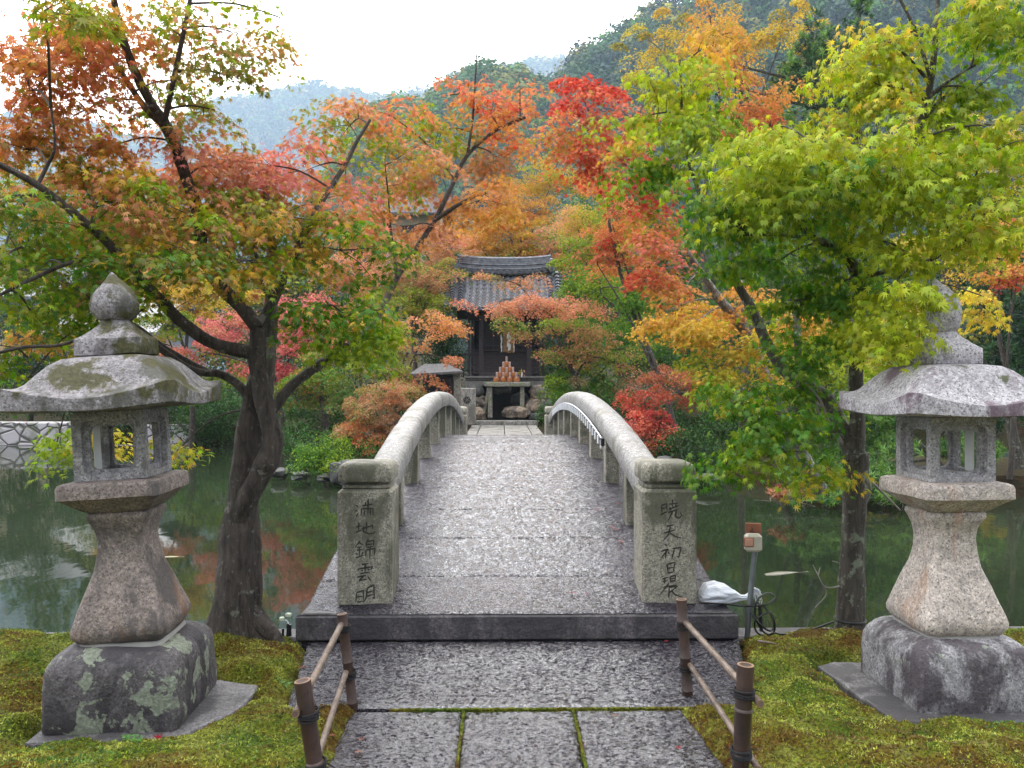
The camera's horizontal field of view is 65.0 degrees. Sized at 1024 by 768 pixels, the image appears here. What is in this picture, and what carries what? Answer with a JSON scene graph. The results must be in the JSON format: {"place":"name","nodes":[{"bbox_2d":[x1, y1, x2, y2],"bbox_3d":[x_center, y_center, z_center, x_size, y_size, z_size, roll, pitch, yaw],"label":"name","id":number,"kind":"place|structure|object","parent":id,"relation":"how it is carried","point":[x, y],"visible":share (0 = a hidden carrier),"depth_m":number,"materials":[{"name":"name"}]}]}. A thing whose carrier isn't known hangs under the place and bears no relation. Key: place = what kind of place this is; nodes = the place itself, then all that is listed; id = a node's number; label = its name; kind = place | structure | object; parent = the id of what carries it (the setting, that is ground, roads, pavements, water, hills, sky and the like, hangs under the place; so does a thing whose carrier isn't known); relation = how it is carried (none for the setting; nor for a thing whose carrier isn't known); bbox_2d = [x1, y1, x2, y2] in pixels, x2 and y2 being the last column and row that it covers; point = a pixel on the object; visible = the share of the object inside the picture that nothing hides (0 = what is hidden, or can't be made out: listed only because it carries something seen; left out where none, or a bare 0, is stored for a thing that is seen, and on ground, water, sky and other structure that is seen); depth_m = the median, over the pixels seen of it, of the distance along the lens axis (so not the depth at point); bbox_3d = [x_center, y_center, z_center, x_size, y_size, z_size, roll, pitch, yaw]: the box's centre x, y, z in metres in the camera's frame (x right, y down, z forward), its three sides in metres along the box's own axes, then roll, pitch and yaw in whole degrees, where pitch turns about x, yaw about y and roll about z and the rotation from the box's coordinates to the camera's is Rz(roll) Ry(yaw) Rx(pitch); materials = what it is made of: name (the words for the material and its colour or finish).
{"place":"outdoors","nodes":[
{"label":"outdoors","id":0,"kind":"place"},
{"bbox_2d":[0,104,353,370],"bbox_3d":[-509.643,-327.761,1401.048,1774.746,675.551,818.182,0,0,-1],"label":"hill","id":1,"kind":"structure","parent":0,"point":[202,201],"depth_m":1229.57,"materials":[{"name":"plant"}]},
{"bbox_2d":[0,53,575,217],"bbox_3d":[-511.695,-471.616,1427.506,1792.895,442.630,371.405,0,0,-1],"label":"forest","id":2,"kind":"object","parent":1,"relation":"on","point":[281,104],"visible":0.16,"depth_m":1437.35,"materials":[{"name":"green plant"}]},
{"bbox_2d":[0,0,678,133],"label":"sky","id":3,"kind":"structure","parent":0,"point":[383,46],"materials":[{"name":"white"}]},
{"bbox_2d":[287,90,549,370],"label":"hill","id":4,"kind":"structure","parent":0,"point":[462,340],"depth_m":262.52,"materials":[{"name":"plant"}]},
{"bbox_2d":[289,52,557,290],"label":"forest","id":5,"kind":"object","parent":4,"relation":"on","point":[494,70],"visible":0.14,"depth_m":304.27,"materials":[{"name":"green plant"}]},
{"bbox_2d":[0,431,1023,631],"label":"pond water","id":6,"kind":"structure","parent":0,"point":[48,549],"depth_m":9.14,"materials":[{"name":"liquid"}]},
{"bbox_2d":[272,467,288,477],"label":"rock","id":7,"kind":"object","parent":6,"relation":"on","point":[281,472],"visible":0.84,"depth_m":14.96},
{"bbox_2d":[291,471,309,480],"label":"rock","id":8,"kind":"object","parent":6,"relation":"in","point":[300,476],"visible":0.79,"depth_m":14.37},
{"bbox_2d":[317,473,329,481],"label":"rock","id":9,"kind":"object","parent":6,"relation":"in","point":[323,477],"visible":0.84,"depth_m":13.96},
{"bbox_2d":[329,459,348,486],"bbox_3d":[-2.977,1.561,14.069,0.403,0.498,0.583,0,0,-1],"label":"rock","id":10,"kind":"object","parent":6,"relation":"in","point":[333,478],"visible":0.52,"depth_m":13.87,"materials":[{"name":"stone"}]},
{"bbox_2d":[764,571,806,574],"bbox_3d":[2.659,1.831,7.794,0.494,0.029,0.095,0,0,-17],"label":"koi fish","id":11,"kind":"object","parent":6,"relation":"on","point":[779,572],"visible":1,"depth_m":7.75},
{"bbox_2d":[0,370,1023,651],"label":"ground","id":12,"kind":"structure","parent":0,"point":[1016,482],"depth_m":24.74,"materials":[{"name":"plant"}]},
{"bbox_2d":[0,297,75,420],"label":"evergreen tree","id":13,"kind":"object","parent":12,"relation":"on","point":[33,364],"visible":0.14,"depth_m":25.55,"materials":[{"name":"green plant"}]},
{"bbox_2d":[0,268,101,387],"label":"house","id":14,"kind":"structure","parent":12,"relation":"on","point":[26,297],"depth_m":33.71,"materials":[{"name":"tile"}]},
{"bbox_2d":[0,198,163,285],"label":"evergreen tree","id":15,"kind":"object","parent":12,"relation":"on","point":[42,232],"visible":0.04,"depth_m":38.20,"materials":[{"name":"green plant"}]},
{"bbox_2d":[0,421,188,445],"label":"retaining wall","id":16,"kind":"structure","parent":12,"relation":"on","point":[19,433],"depth_m":23.22,"materials":[{"name":"stone"}]},
{"bbox_2d":[43,298,210,413],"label":"house","id":17,"kind":"structure","parent":12,"relation":"on","point":[172,329],"depth_m":33.42,"materials":[{"name":"tile"}]},
{"bbox_2d":[24,680,257,747],"bbox_3d":[-1.647,1.544,3.679,0.822,0.126,0.702,0,0,-1],"label":"base flagstone","id":18,"kind":"object","parent":12,"relation":"on","point":[221,699],"visible":0.3,"depth_m":3.61,"materials":[{"name":"stone"}]},
{"bbox_2d":[0,272,221,735],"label":"stone lantern","id":19,"kind":"object","parent":18,"relation":"on","point":[138,656],"visible":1,"depth_m":3.51,"materials":[{"name":"stone"}]},
{"bbox_2d":[67,314,241,418],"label":"evergreen tree","id":20,"kind":"object","parent":12,"relation":"on","point":[226,390],"visible":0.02,"depth_m":26.81,"materials":[{"name":"green plant"}]},
{"bbox_2d":[91,401,239,446],"bbox_3d":[-10.060,1.135,23.622,5.246,1.783,1.954,0,0,12],"label":"ivy hedge","id":21,"kind":"object","parent":12,"relation":"on","point":[211,425],"visible":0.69,"depth_m":23.03,"materials":[{"name":"green plant"}]},
{"bbox_2d":[66,392,304,436],"bbox_3d":[-9.819,0.759,24.349,7.450,2.213,1.928,0,0,5],"label":"bank shrub","id":22,"kind":"object","parent":12,"relation":"on","point":[234,402],"visible":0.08,"depth_m":24.11,"materials":[{"name":"green plant"}]},
{"bbox_2d":[132,270,264,447],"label":"maple tree","id":23,"kind":"object","parent":12,"relation":"on","point":[158,322],"visible":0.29,"depth_m":22.35,"materials":[{"name":"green plant"}]},
{"bbox_2d":[156,258,341,388],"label":"evergreen tree","id":24,"kind":"object","parent":12,"relation":"on","point":[227,360],"visible":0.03,"depth_m":53.35,"materials":[{"name":"green plant"}]},
{"bbox_2d":[120,158,384,394],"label":"evergreen tree","id":25,"kind":"object","parent":12,"relation":"on","point":[296,295],"visible":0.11,"depth_m":46.77,"materials":[{"name":"green plant"}]},
{"bbox_2d":[157,290,378,452],"bbox_3d":[-6.403,-0.260,20.785,5.927,4.383,3.242,0,0,-1],"label":"maple tree","id":26,"kind":"object","parent":12,"relation":"on","point":[214,325],"visible":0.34,"depth_m":20.87,"materials":[{"name":"red plant"}]},
{"bbox_2d":[0,0,557,642],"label":"maple tree","id":27,"kind":"object","parent":12,"relation":"on","point":[116,216],"visible":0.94,"depth_m":4.49,"materials":[{"name":"orange plant"}]},
{"bbox_2d":[285,425,356,477],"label":"azalea bush","id":28,"kind":"object","parent":12,"relation":"on","point":[317,455],"visible":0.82,"depth_m":14.29,"materials":[{"name":"green plant"}]},
{"bbox_2d":[227,306,422,418],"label":"evergreen tree","id":29,"kind":"object","parent":12,"relation":"on","point":[347,378],"visible":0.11,"depth_m":30.01,"materials":[{"name":"green plant"}]},
{"bbox_2d":[273,336,379,456],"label":"maple tree","id":30,"kind":"object","parent":12,"relation":"on","point":[316,383],"visible":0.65,"depth_m":19.15,"materials":[{"name":"green plant"}]},
{"bbox_2d":[279,421,381,471],"bbox_3d":[-3.718,1.318,15.672,3.563,1.283,1.382,0,0,25],"label":"azalea bush","id":31,"kind":"object","parent":12,"relation":"on","point":[290,444],"visible":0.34,"depth_m":15.47,"materials":[{"name":"green plant"}]},
{"bbox_2d":[281,393,413,456],"bbox_3d":[-4.105,0.896,19.726,4.148,1.606,2.648,0,0,-37],"label":"bank shrub","id":32,"kind":"object","parent":12,"relation":"on","point":[332,419],"visible":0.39,"depth_m":19.60,"materials":[{"name":"green plant"}]},
{"bbox_2d":[329,380,418,455],"bbox_3d":[-2.626,0.939,15.400,1.690,2.030,1.476,0,0,-1],"label":"maple shrub","id":33,"kind":"object","parent":12,"relation":"on","point":[385,400],"visible":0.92,"depth_m":15.26,"materials":[{"name":"orange plant"}]},
{"bbox_2d":[327,712,461,767],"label":"paving slab","id":34,"kind":"structure","parent":12,"relation":"on","point":[410,740],"depth_m":3.35,"materials":[{"name":"stone"}]},
{"bbox_2d":[308,224,482,406],"bbox_3d":[-3.898,-2.080,26.389,5.907,6.568,3.682,0,0,17],"label":"maple tree","id":35,"kind":"object","parent":12,"relation":"on","point":[421,294],"visible":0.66,"depth_m":25.89,"materials":[{"name":"orange plant"}]},
{"bbox_2d":[344,309,473,437],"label":"maple tree","id":36,"kind":"object","parent":12,"relation":"on","point":[445,324],"visible":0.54,"depth_m":18.23,"materials":[{"name":"orange plant"}]},
{"bbox_2d":[371,197,452,390],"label":"house","id":37,"kind":"structure","parent":12,"relation":"on","point":[421,217],"depth_m":47.90,"materials":[{"name":"tile"}]},
{"bbox_2d":[411,364,462,405],"bbox_3d":[-2.174,0.286,23.374,1.562,1.764,1.400,0,0,-1],"label":"shrine hut","id":38,"kind":"object","parent":12,"relation":"on","point":[453,382],"visible":0.47,"depth_m":22.94,"materials":[{"name":"grey stone"}]},
{"bbox_2d":[406,290,477,387],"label":"maple tree","id":39,"kind":"object","parent":12,"relation":"on","point":[443,346],"visible":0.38,"depth_m":27.28,"materials":[{"name":"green plant"}]},
{"bbox_2d":[461,388,475,424],"bbox_3d":[-1.239,0.632,22.728,0.422,1.040,0.319,0,0,-1],"label":"crest stone","id":40,"kind":"object","parent":12,"relation":"on","point":[468,398],"visible":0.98,"depth_m":22.59,"materials":[{"name":"stone"}]},
{"bbox_2d":[468,425,480,433],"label":"paving slab","id":41,"kind":"structure","parent":12,"relation":"on","point":[473,429],"depth_m":22.07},
{"bbox_2d":[476,407,486,419],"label":"rock","id":42,"kind":"object","parent":12,"relation":"on","point":[480,413],"visible":0.56,"depth_m":24.73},
{"bbox_2d":[476,395,485,406],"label":"rock","id":43,"kind":"object","parent":42,"relation":"on","point":[480,401],"visible":0.79,"depth_m":24.95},
{"bbox_2d":[466,384,484,396],"bbox_3d":[-1.189,0.234,25.267,0.604,0.482,0.645,0,0,-13],"label":"rock","id":44,"kind":"object","parent":43,"relation":"on","point":[480,391],"visible":0.56,"depth_m":25.05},
{"bbox_2d":[345,189,622,388],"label":"evergreen tree","id":45,"kind":"object","parent":12,"relation":"on","point":[454,312],"visible":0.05,"depth_m":44.09,"materials":[{"name":"green plant"}]},
{"bbox_2d":[478,425,503,433],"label":"paving slab","id":46,"kind":"structure","parent":12,"relation":"on","point":[491,429],"depth_m":22.06,"materials":[{"name":"stone"}]},
{"bbox_2d":[443,254,567,423],"bbox_3d":[-0.219,-1.482,26.728,3.890,5.668,3.833,0,0,-1],"label":"shinto shrine","id":47,"kind":"object","parent":12,"relation":"on","point":[486,356],"visible":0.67,"depth_m":26.10,"materials":[{"name":"grey wood"}]},
{"bbox_2d":[486,387,510,393],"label":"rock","id":48,"kind":"object","parent":47,"relation":"on","point":[500,390],"visible":0.58,"depth_m":25.14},
{"bbox_2d":[484,321,526,351],"bbox_3d":[-0.211,-1.568,26.124,1.398,1.025,0.080,0,0,-1],"label":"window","id":49,"kind":"structure","parent":47,"relation":"in","point":[489,339],"depth_m":26.11,"materials":[{"name":"brown wood"}]},
{"bbox_2d":[503,326,513,352],"bbox_3d":[-0.111,-1.419,25.676,0.355,0.865,0.078,0,0,-1],"label":"straw tassel","id":50,"kind":"object","parent":47,"relation":"hanging from","point":[505,347],"visible":0.57,"depth_m":25.64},
{"bbox_2d":[483,382,529,417],"bbox_3d":[-0.200,0.502,25.027,1.502,1.130,0.550,0,0,-1],"label":"stone altar","id":51,"kind":"object","parent":12,"relation":"on","point":[490,385],"visible":0.91,"depth_m":24.85,"materials":[{"name":"stone"}]},
{"bbox_2d":[476,420,537,425],"bbox_3d":[-0.163,1.310,24.482,1.886,0.402,0.468,0,0,-1],"label":"step stone","id":52,"kind":"object","parent":12,"relation":"on","point":[507,422],"visible":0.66,"depth_m":24.26,"materials":[{"name":"stone"}]},
{"bbox_2d":[0,627,1023,767],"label":"moss","id":53,"kind":"object","parent":12,"relation":"on","point":[714,746],"visible":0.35,"depth_m":3.36,"materials":[{"name":"plant"}]},
{"bbox_2d":[279,613,291,635],"bbox_3d":[-1.299,1.380,4.608,0.071,0.132,0.033,0,0,-1],"label":"stake light","id":54,"kind":"object","parent":53,"relation":"on","point":[288,629],"visible":1,"depth_m":4.60,"materials":[{"name":"plastic"}]},
{"bbox_2d":[744,523,761,639],"bbox_3d":[1.416,1.173,4.733,0.125,0.694,0.100,0,0,-1],"label":"switch post","id":55,"kind":"object","parent":53,"relation":"on","point":[752,540],"visible":0.98,"depth_m":4.75,"materials":[{"name":"metal"}]},
{"bbox_2d":[700,592,866,636],"bbox_3d":[1.598,1.363,4.747,0.990,0.266,0.188,0,0,-1],"label":"power cable","id":56,"kind":"object","parent":55,"relation":"hanging from","point":[760,621],"visible":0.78,"depth_m":4.71,"materials":[{"name":"rubber"}]},
{"bbox_2d":[435,154,588,269],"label":"maple tree","id":57,"kind":"object","parent":12,"relation":"on","point":[522,247],"visible":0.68,"depth_m":29.34,"materials":[{"name":"orange plant"}]},
{"bbox_2d":[501,406,531,418],"bbox_3d":[0.133,0.879,24.910,0.945,0.396,0.668,0,0,-1],"label":"rock","id":58,"kind":"object","parent":12,"relation":"on","point":[517,412],"visible":0.98,"depth_m":24.66,"materials":[{"name":"stone"}]},
{"bbox_2d":[296,391,738,650],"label":"stone bridge","id":59,"kind":"structure","parent":12,"relation":"on","point":[449,529],"depth_m":5.10,"materials":[{"name":"stone"}]},
{"bbox_2d":[552,403,604,448],"bbox_3d":[0.726,0.397,10.220,0.030,0.304,6.786,0,0,-1],"label":"light string","id":60,"kind":"object","parent":59,"relation":"hanging from","point":[563,406],"visible":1,"depth_m":8.48,"materials":[{"name":"white plastic"}]},
{"bbox_2d":[698,580,761,604],"bbox_3d":[1.300,1.263,4.825,0.377,0.149,0.182,0,0,24],"label":"plastic bag","id":61,"kind":"object","parent":59,"relation":"on","point":[714,591],"visible":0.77,"depth_m":4.80,"materials":[{"name":"white"}]},
{"bbox_2d":[504,425,530,433],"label":"paving slab","id":62,"kind":"structure","parent":12,"relation":"on","point":[516,429],"depth_m":22.06,"materials":[{"name":"stone"}]},
{"bbox_2d":[288,641,752,712],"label":"paving slab","id":63,"kind":"structure","parent":12,"relation":"on","point":[423,675],"depth_m":4.07,"materials":[{"name":"stone"}]},
{"bbox_2d":[292,612,357,767],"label":"bamboo fence","id":64,"kind":"object","parent":63,"relation":"on","point":[305,713],"visible":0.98,"depth_m":2.98,"materials":[{"name":"brown wood"}]},
{"bbox_2d":[459,711,583,767],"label":"paving slab","id":65,"kind":"structure","parent":12,"relation":"on","point":[522,739],"depth_m":3.34,"materials":[{"name":"stone"}]},
{"bbox_2d":[44,626,1023,645],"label":"kerb","id":66,"kind":"structure","parent":12,"relation":"on","point":[741,632],"depth_m":4.90,"materials":[{"name":"stone"}]},
{"bbox_2d":[527,425,542,433],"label":"paving slab","id":67,"kind":"structure","parent":12,"relation":"on","point":[532,429],"depth_m":22.06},
{"bbox_2d":[529,412,543,420],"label":"rock","id":68,"kind":"object","parent":12,"relation":"on","point":[532,415],"visible":0.23,"depth_m":24.59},
{"bbox_2d":[524,398,544,412],"bbox_3d":[0.731,0.689,25.129,0.741,0.524,0.676,0,0,-1],"label":"rock","id":69,"kind":"object","parent":68,"relation":"on","point":[532,405],"visible":0.57,"depth_m":24.84,"materials":[{"name":"stone"}]},
{"bbox_2d":[510,392,528,405],"bbox_3d":[0.258,0.504,25.588,0.639,0.484,0.636,0,0,-1],"label":"rock","id":70,"kind":"object","parent":69,"relation":"on","point":[515,400],"visible":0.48,"depth_m":25.38,"materials":[{"name":"stone"}]},
{"bbox_2d":[528,385,545,399],"bbox_3d":[0.791,0.266,25.218,0.546,0.503,0.638,0,0,-1],"label":"rock","id":71,"kind":"object","parent":69,"relation":"on","point":[533,391],"visible":0.78,"depth_m":25.00,"materials":[{"name":"stone"}]},
{"bbox_2d":[533,402,545,434],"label":"fern clump","id":72,"kind":"object","parent":12,"relation":"on","point":[541,414],"visible":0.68,"depth_m":20.01,"materials":[{"name":"green plant"}]},
{"bbox_2d":[389,706,690,767],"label":"moss","id":73,"kind":"object","parent":12,"relation":"on","point":[573,710],"visible":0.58,"depth_m":3.66,"materials":[{"name":"plant"}]},
{"bbox_2d":[449,270,680,409],"bbox_3d":[1.279,-0.718,19.401,5.626,4.169,2.483,0,0,6],"label":"maple tree","id":74,"kind":"object","parent":12,"relation":"on","point":[600,381],"visible":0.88,"depth_m":19.24,"materials":[{"name":"orange plant"}]},
{"bbox_2d":[540,385,617,412],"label":"shrub","id":75,"kind":"object","parent":12,"relation":"on","point":[552,403],"visible":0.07,"depth_m":20.52,"materials":[{"name":"green plant"}]},
{"bbox_2d":[539,295,624,418],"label":"evergreen tree","id":76,"kind":"object","parent":12,"relation":"on","point":[547,369],"visible":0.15,"depth_m":28.50,"materials":[{"name":"green plant"}]},
{"bbox_2d":[560,162,683,458],"bbox_3d":[2.359,-1.501,17.519,2.430,6.902,1.829,0,0,35],"label":"maple tree","id":77,"kind":"object","parent":12,"relation":"on","point":[613,241],"visible":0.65,"depth_m":17.51,"materials":[{"name":"orange plant"}]},
{"bbox_2d":[545,197,707,414],"bbox_3d":[3.367,-2.058,20.960,4.619,6.850,9.633,0,0,-1],"label":"maple tree","id":78,"kind":"object","parent":12,"relation":"on","point":[577,284],"visible":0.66,"depth_m":23.16,"materials":[{"name":"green plant"}]},
{"bbox_2d":[575,710,724,767],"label":"paving slab","id":79,"kind":"structure","parent":12,"relation":"on","point":[638,739],"depth_m":3.34,"materials":[{"name":"stone"}]},
{"bbox_2d":[676,598,763,767],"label":"bamboo fence","id":80,"kind":"object","parent":79,"relation":"on","point":[745,695],"visible":1,"depth_m":2.82,"materials":[{"name":"brown wood"}]},
{"bbox_2d":[583,384,717,434],"bbox_3d":[3.350,0.722,20.942,4.439,1.660,1.886,0,0,-1],"label":"bank shrub","id":81,"kind":"object","parent":12,"relation":"on","point":[678,418],"visible":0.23,"depth_m":20.82,"materials":[{"name":"green plant"}]},
{"bbox_2d":[580,269,735,412],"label":"evergreen tree","id":82,"kind":"object","parent":12,"relation":"on","point":[647,366],"visible":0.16,"depth_m":29.28,"materials":[{"name":"green plant"}]},
{"bbox_2d":[537,132,780,393],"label":"maple tree","id":83,"kind":"object","parent":12,"relation":"on","point":[700,284],"visible":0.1,"depth_m":45.01,"materials":[{"name":"orange plant"}]},
{"bbox_2d":[612,364,708,455],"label":"maple tree","id":84,"kind":"object","parent":12,"relation":"on","point":[648,422],"visible":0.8,"depth_m":15.56,"materials":[{"name":"red plant"}]},
{"bbox_2d":[516,73,837,494],"bbox_3d":[2.008,-0.976,8.230,4.019,4.612,2.324,0,0,-11],"label":"maple tree","id":85,"kind":"object","parent":12,"relation":"on","point":[681,318],"visible":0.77,"depth_m":8.34,"materials":[{"name":"orange plant"}]},
{"bbox_2d":[647,420,732,474],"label":"clipped bush","id":86,"kind":"object","parent":12,"relation":"on","point":[692,442],"visible":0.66,"depth_m":14.74,"materials":[{"name":"green plant"}]},
{"bbox_2d":[610,0,847,409],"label":"yellow tree","id":87,"kind":"object","parent":12,"relation":"on","point":[759,38],"visible":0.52,"depth_m":33.88,"materials":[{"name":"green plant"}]},
{"bbox_2d":[680,0,813,455],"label":"maple tree","id":88,"kind":"object","parent":12,"relation":"on","point":[763,110],"visible":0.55,"depth_m":15.84,"materials":[{"name":"orange plant"}]},
{"bbox_2d":[702,241,843,410],"bbox_3d":[11.066,-2.407,33.333,7.009,7.741,5.008,0,0,-21],"label":"evergreen tree","id":89,"kind":"object","parent":12,"relation":"on","point":[766,291],"visible":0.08,"depth_m":33.23,"materials":[{"name":"green plant"}]},
{"bbox_2d":[690,371,868,462],"bbox_3d":[5.908,0.776,17.547,4.536,2.202,2.445,0,0,-1],"label":"bank shrub","id":90,"kind":"object","parent":12,"relation":"on","point":[723,427],"visible":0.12,"depth_m":16.96,"materials":[{"name":"green plant"}]},
{"bbox_2d":[575,0,1023,629],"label":"maple tree","id":91,"kind":"object","parent":12,"relation":"on","point":[753,206],"visible":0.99,"depth_m":4.35,"materials":[{"name":"green plant"}]},
{"bbox_2d":[697,0,917,448],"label":"maple tree","id":92,"kind":"object","parent":12,"relation":"on","point":[812,55],"visible":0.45,"depth_m":20.98,"materials":[{"name":"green plant"}]},
{"bbox_2d":[701,62,928,382],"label":"maple tree","id":93,"kind":"object","parent":12,"relation":"on","point":[789,118],"visible":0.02,"depth_m":43.86,"materials":[{"name":"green plant"}]},
{"bbox_2d":[702,299,929,499],"bbox_3d":[4.976,0.296,12.743,3.889,3.361,2.341,0,0,-26],"label":"maple tree","id":94,"kind":"object","parent":12,"relation":"on","point":[844,382],"visible":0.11,"depth_m":12.49,"materials":[{"name":"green plant"}]},
{"bbox_2d":[765,388,1006,506],"bbox_3d":[5.578,0.821,12.370,4.531,1.846,2.403,0,0,-37],"label":"shrub","id":95,"kind":"object","parent":12,"relation":"on","point":[889,445],"visible":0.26,"depth_m":12.48,"materials":[{"name":"green plant"}]},
{"bbox_2d":[817,662,1023,723],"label":"base flagstone","id":96,"kind":"object","parent":12,"relation":"on","point":[853,680],"visible":0.27,"depth_m":3.81,"materials":[{"name":"stone"}]},
{"bbox_2d":[839,278,1023,713],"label":"stone lantern","id":97,"kind":"object","parent":96,"relation":"on","point":[936,641],"visible":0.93,"depth_m":3.74,"materials":[{"name":"stone"}]},
{"bbox_2d":[864,113,1023,435],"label":"tree","id":98,"kind":"object","parent":12,"relation":"on","point":[944,271],"visible":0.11,"depth_m":27.65,"materials":[{"name":"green plant"}]},
{"bbox_2d":[865,371,1023,435],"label":"bank shrub","id":99,"kind":"object","parent":12,"relation":"on","point":[1000,423],"visible":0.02,"depth_m":21.80,"materials":[{"name":"green plant"}]},
{"bbox_2d":[866,138,1023,376],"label":"maple tree","id":100,"kind":"object","parent":12,"relation":"on","point":[938,277],"visible":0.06,"depth_m":41.32,"materials":[{"name":"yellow plant"}]},
{"bbox_2d":[940,215,1023,479],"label":"maple tree","id":101,"kind":"object","parent":12,"relation":"on","point":[1011,283],"visible":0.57,"depth_m":13.09,"materials":[{"name":"orange plant"}]},
{"bbox_2d":[958,269,1023,469],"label":"maple tree","id":102,"kind":"object","parent":12,"relation":"on","point":[991,351],"visible":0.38,"depth_m":14.03,"materials":[{"name":"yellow plant"}]},
{"bbox_2d":[540,0,1023,373],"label":"hill","id":103,"kind":"structure","parent":0,"point":[972,77],"depth_m":244.08,"materials":[{"name":"plant"}]},
{"bbox_2d":[516,0,1023,322],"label":"forest","id":104,"kind":"object","parent":103,"relation":"on","point":[596,59],"visible":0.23,"depth_m":266.95,"materials":[{"name":"green plant"}]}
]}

